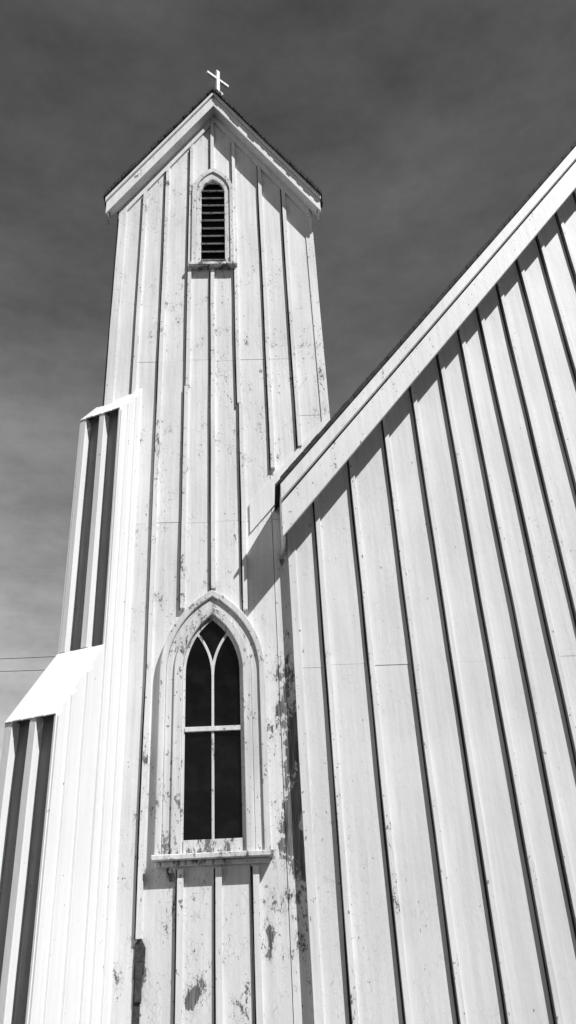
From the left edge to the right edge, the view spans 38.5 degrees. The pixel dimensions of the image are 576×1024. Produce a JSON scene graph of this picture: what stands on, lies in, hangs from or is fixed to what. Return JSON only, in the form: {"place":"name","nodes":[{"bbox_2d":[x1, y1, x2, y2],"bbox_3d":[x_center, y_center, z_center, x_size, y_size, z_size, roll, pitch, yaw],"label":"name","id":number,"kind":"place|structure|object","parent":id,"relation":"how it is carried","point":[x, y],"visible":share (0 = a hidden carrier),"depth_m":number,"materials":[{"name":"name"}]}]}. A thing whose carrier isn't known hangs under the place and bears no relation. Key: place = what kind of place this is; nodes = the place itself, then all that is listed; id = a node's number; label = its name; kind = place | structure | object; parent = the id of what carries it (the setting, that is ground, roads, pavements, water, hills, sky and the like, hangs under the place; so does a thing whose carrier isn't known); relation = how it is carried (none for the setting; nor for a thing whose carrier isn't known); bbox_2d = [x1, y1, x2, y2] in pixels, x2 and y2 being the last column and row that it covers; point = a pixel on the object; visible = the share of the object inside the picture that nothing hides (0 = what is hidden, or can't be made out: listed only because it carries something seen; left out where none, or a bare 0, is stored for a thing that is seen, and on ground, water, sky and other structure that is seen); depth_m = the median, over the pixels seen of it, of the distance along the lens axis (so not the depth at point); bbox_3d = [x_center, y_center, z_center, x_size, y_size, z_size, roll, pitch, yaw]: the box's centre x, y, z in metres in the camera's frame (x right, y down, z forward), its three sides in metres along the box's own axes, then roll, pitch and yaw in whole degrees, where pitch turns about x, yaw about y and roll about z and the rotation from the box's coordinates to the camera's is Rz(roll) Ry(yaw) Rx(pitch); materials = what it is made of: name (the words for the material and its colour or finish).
{"place":"outdoors","nodes":[
{"label":"outdoors","id":0,"kind":"place"},
{"bbox_2d":[178,167,294,1023],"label":"tower walls","id":1,"kind":"structure","parent":0,"point":[282,771],"depth_m":6.62,"materials":[{"name":"white wood"}]},
{"bbox_2d":[105,92,320,224],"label":"tower rake trim","id":2,"kind":"structure","parent":1,"relation":"attached to","point":[148,172],"depth_m":10.51,"materials":[{"name":"white wood"}]},
{"bbox_2d":[103,86,322,215],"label":"tower roof shingles","id":3,"kind":"object","parent":1,"relation":"on","point":[124,175],"visible":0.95,"depth_m":10.48,"materials":[{"name":"black wood"}]},
{"bbox_2d":[206,70,228,96],"bbox_3d":[-0.964,-5.842,11.270,0.360,0.600,0.110,20,-37,-35],"label":"roof cross","id":4,"kind":"object","parent":3,"relation":"on","point":[217,79],"visible":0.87,"depth_m":11.29,"materials":[{"name":"white paint"}]},
{"bbox_2d":[110,124,321,1023],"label":"tower front boards","id":5,"kind":"object","parent":1,"relation":"attached to","point":[262,615],"visible":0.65,"depth_m":7.90,"materials":[{"name":"white wood"}]},
{"bbox_2d":[0,0,575,761],"label":"sky","id":6,"kind":"structure","parent":0,"point":[420,126],"materials":[{"name":"grey"}]},
{"bbox_2d":[274,140,575,510],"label":"nave roof shingles","id":7,"kind":"object","parent":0,"point":[339,412],"visible":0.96,"depth_m":8.68,"materials":[{"name":"grey wood"}]},
{"bbox_2d":[294,194,575,1023],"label":"nave front boards","id":8,"kind":"object","parent":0,"point":[426,960],"visible":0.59,"depth_m":7.17,"materials":[{"name":"white wood"}]},
{"bbox_2d":[279,147,575,552],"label":"nave rake trim","id":9,"kind":"structure","parent":8,"relation":"attached to","point":[317,468],"depth_m":8.63,"materials":[{"name":"white wood"}]},
{"bbox_2d":[287,189,575,1023],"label":"nave battens","id":10,"kind":"object","parent":8,"relation":"attached to","point":[317,992],"visible":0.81,"depth_m":7.17,"materials":[{"name":"white wood"}]},
{"bbox_3d":[4.474,2.776,13.479,9.280,11.408,11.970,-2,-30,-3],"label":"nave","id":11,"kind":"object","parent":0,"visible":0},
{"bbox_2d":[131,149,575,1023],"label":"open board joints","id":12,"kind":"object","parent":11,"relation":"attached to","point":[405,617],"visible":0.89,"depth_m":7.53,"materials":[{"name":"black wood"}]},
{"label":"ground","id":13,"kind":"structure","parent":0,"visible":0},
{"bbox_2d":[0,409,118,1023],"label":"buttress","id":14,"kind":"object","parent":13,"relation":"on","point":[22,986],"visible":0.24,"depth_m":6.21,"materials":[{"name":"white wood"}]},
{"bbox_2d":[0,390,141,1023],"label":"buttress side boards","id":15,"kind":"object","parent":14,"relation":"attached to","point":[78,941],"visible":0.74,"depth_m":6.21,"materials":[{"name":"white wood"}]},
{"bbox_2d":[0,395,139,1023],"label":"buttress battens","id":16,"kind":"object","parent":15,"relation":"attached to","point":[16,907],"visible":0.98,"depth_m":6.23,"materials":[{"name":"white wood"}]},
{"bbox_2d":[5,388,142,723],"bbox_3d":[-1.868,0.150,7.588,0.478,3.772,0.951,-15,-32,19],"label":"buttress weathering","id":17,"kind":"object","parent":14,"relation":"on","point":[51,689],"visible":0.84,"depth_m":6.67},
{"bbox_2d":[102,124,329,1023],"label":"tower battens","id":18,"kind":"object","parent":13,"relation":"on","point":[109,380],"visible":0.43,"depth_m":8.70,"materials":[{"name":"white wood"}]},
{"bbox_2d":[132,938,145,1023],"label":"rotten batten","id":19,"kind":"object","parent":18,"relation":"attached to","point":[139,959],"visible":1,"depth_m":6.05,"materials":[{"name":"grey wood"}]},
{"bbox_2d":[151,590,273,867],"bbox_3d":[-0.641,1.734,6.999,0.950,2.337,0.123,-2,-30,-3],"label":"gothic window casing","id":20,"kind":"object","parent":18,"relation":"attached to","point":[228,614],"visible":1,"depth_m":6.89,"materials":[{"name":"white wood"}]},
{"bbox_2d":[180,616,245,853],"bbox_3d":[-0.638,1.822,6.996,0.522,2.013,0.038,-2,-30,-3],"label":"gothic window sash","id":21,"kind":"object","parent":20,"relation":"in","point":[213,845],"visible":0.94,"depth_m":6.89,"materials":[{"name":"white wood"}]},
{"bbox_2d":[183,621,242,839],"bbox_3d":[-0.638,1.833,7.003,0.500,1.990,0.006,-2,-30,-3],"label":"gothic window glass","id":22,"kind":"object","parent":21,"relation":"in","point":[198,789],"visible":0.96,"depth_m":6.92,"materials":[{"name":"black glass"}]},
{"bbox_2d":[188,168,236,269],"bbox_3d":[-0.921,-3.633,10.107,0.570,1.743,0.093,-2,-30,-3],"label":"louver window frame","id":23,"kind":"object","parent":18,"relation":"attached to","point":[211,175],"visible":1,"depth_m":10.04,"materials":[{"name":"white wood"}]},
{"bbox_2d":[201,182,224,258],"bbox_3d":[-0.919,-3.550,10.106,0.282,1.488,0.002,-2,-30,-3],"label":"louver window void","id":24,"kind":"object","parent":23,"relation":"in","point":[214,224],"visible":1,"depth_m":10.09,"materials":[{"name":"black"}]},
{"bbox_2d":[201,183,224,260],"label":"louver slats","id":25,"kind":"object","parent":23,"relation":"in","point":[212,220],"visible":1,"depth_m":10.04,"materials":[{"name":"grey wood"}]},
{"bbox_2d":[249,414,329,532],"bbox_3d":[0.034,-0.416,8.313,0.865,1.402,0.020,-2,-30,-3],"label":"roof flashing board","id":26,"kind":"object","parent":18,"relation":"attached to","point":[261,504],"visible":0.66,"depth_m":8.16,"materials":[{"name":"white paint"}]},
{"bbox_3d":[-22.841,8.785,23.317,1.800,13.400,0.341,-2,-30,-3],"label":"utility pole","id":27,"kind":"object","parent":13,"relation":"on","visible":0},
{"bbox_2d":[0,656,54,671],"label":"overhead power line","id":28,"kind":"object","parent":27,"relation":"attached to","point":[24,670],"visible":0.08,"depth_m":25.95,"materials":[{"name":"black metal"}]}
]}

